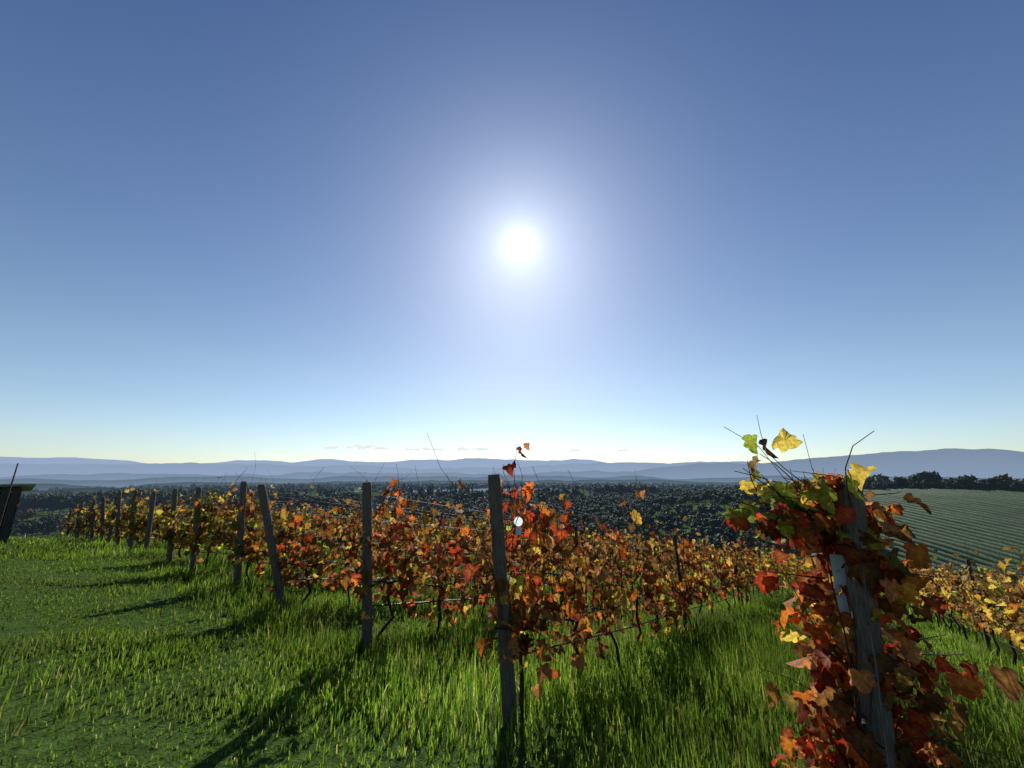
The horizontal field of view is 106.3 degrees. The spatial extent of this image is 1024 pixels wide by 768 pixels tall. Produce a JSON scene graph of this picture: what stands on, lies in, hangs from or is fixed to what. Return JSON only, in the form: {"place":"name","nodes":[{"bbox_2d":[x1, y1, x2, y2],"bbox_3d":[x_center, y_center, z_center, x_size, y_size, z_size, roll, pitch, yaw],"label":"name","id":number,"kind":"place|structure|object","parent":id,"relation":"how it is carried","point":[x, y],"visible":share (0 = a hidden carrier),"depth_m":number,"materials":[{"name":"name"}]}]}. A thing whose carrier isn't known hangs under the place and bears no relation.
{"place":"outdoors","nodes":[
{"label":"outdoors","id":0,"kind":"place"},
{"bbox_2d":[324,444,627,450],"bbox_3d":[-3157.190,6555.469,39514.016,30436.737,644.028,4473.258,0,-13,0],"label":"cloud","id":1,"kind":"structure","parent":0,"point":[359,446],"depth_m":40112.37,"materials":[{"name":"white"}]},
{"bbox_2d":[0,591,1023,767],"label":"grass","id":2,"kind":"structure","parent":0,"point":[727,676],"depth_m":3.56,"materials":[{"name":"green plant"}]},
{"bbox_2d":[0,448,1023,767],"bbox_3d":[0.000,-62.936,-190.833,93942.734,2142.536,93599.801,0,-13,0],"label":"ground","id":3,"kind":"structure","parent":0,"point":[72,474],"depth_m":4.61,"materials":[{"name":"green plant"}]},
{"bbox_2d":[0,484,35,542],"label":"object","id":4,"kind":"object","parent":3,"relation":"on","point":[10,509],"visible":0.94,"depth_m":13.51,"materials":[{"name":"grey"}]},
{"bbox_2d":[0,463,18,523],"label":"pole","id":5,"kind":"object","parent":4,"relation":"attached to","point":[4,506],"visible":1,"depth_m":13.08,"materials":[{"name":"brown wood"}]},
{"bbox_2d":[313,470,559,475],"bbox_3d":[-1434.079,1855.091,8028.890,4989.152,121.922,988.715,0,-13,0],"label":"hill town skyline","id":6,"kind":"structure","parent":3,"relation":"on","point":[410,473],"depth_m":8224.88,"materials":[{"name":"blue stone"}]},
{"bbox_2d":[66,474,897,767],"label":"wooden posts","id":7,"kind":"object","parent":3,"relation":"on","point":[856,594],"visible":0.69,"depth_m":3.33,"materials":[{"name":"brown wood"}]},
{"bbox_2d":[46,493,1021,767],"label":"vineyard wires","id":8,"kind":"object","parent":7,"relation":"attached to","point":[466,583],"visible":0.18,"depth_m":5.54,"materials":[{"name":"grey metal"}]},
{"bbox_2d":[83,530,1023,656],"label":"vineyard drip line","id":9,"kind":"object","parent":7,"relation":"attached to","point":[536,650],"visible":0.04,"depth_m":6.13,"materials":[{"name":"black plastic"}]},
{"bbox_2d":[373,502,849,612],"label":"vineyard post tags","id":10,"kind":"object","parent":7,"relation":"attached to","point":[838,571],"visible":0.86,"depth_m":2.15,"materials":[{"name":"white plastic"}]},
{"bbox_2d":[0,530,1023,643],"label":"grass","id":11,"kind":"structure","parent":3,"relation":"on","point":[98,542],"depth_m":13.91,"materials":[{"name":"green plant"}]},
{"bbox_2d":[9,470,1023,557],"bbox_3d":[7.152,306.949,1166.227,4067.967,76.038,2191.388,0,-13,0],"label":"trees","id":12,"kind":"object","parent":3,"relation":"on","point":[666,493],"depth_m":261.48,"materials":[{"name":"green plant"}]},
{"bbox_2d":[61,428,1023,767],"bbox_3d":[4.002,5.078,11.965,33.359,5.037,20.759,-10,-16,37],"label":"vine leaves","id":13,"kind":"object","parent":3,"relation":"on","point":[899,586],"visible":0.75,"depth_m":3.54,"materials":[{"name":"orange plant"}]},
{"bbox_2d":[64,417,1023,766],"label":"vine shoots","id":14,"kind":"object","parent":3,"relation":"on","point":[608,555],"visible":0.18,"depth_m":5.64,"materials":[{"name":"brown plant"}]},
{"bbox_2d":[66,522,1023,726],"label":"vine trunks","id":15,"kind":"object","parent":3,"relation":"on","point":[521,693],"visible":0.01,"depth_m":6.15,"materials":[{"name":"brown plant"}]},
{"bbox_2d":[273,511,1002,657],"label":"vine stakes","id":16,"kind":"object","parent":3,"relation":"on","point":[987,638],"visible":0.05,"depth_m":8.30,"materials":[{"name":"brown wood"}]},
{"bbox_2d":[863,488,1023,580],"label":"green vineyard rows","id":17,"kind":"object","parent":3,"relation":"on","point":[985,517],"visible":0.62,"depth_m":124.67,"materials":[{"name":"green plant"}]},
{"bbox_2d":[0,0,1023,463],"label":"sky","id":18,"kind":"structure","parent":0,"point":[231,230],"materials":[{"name":"blue"}]}
]}

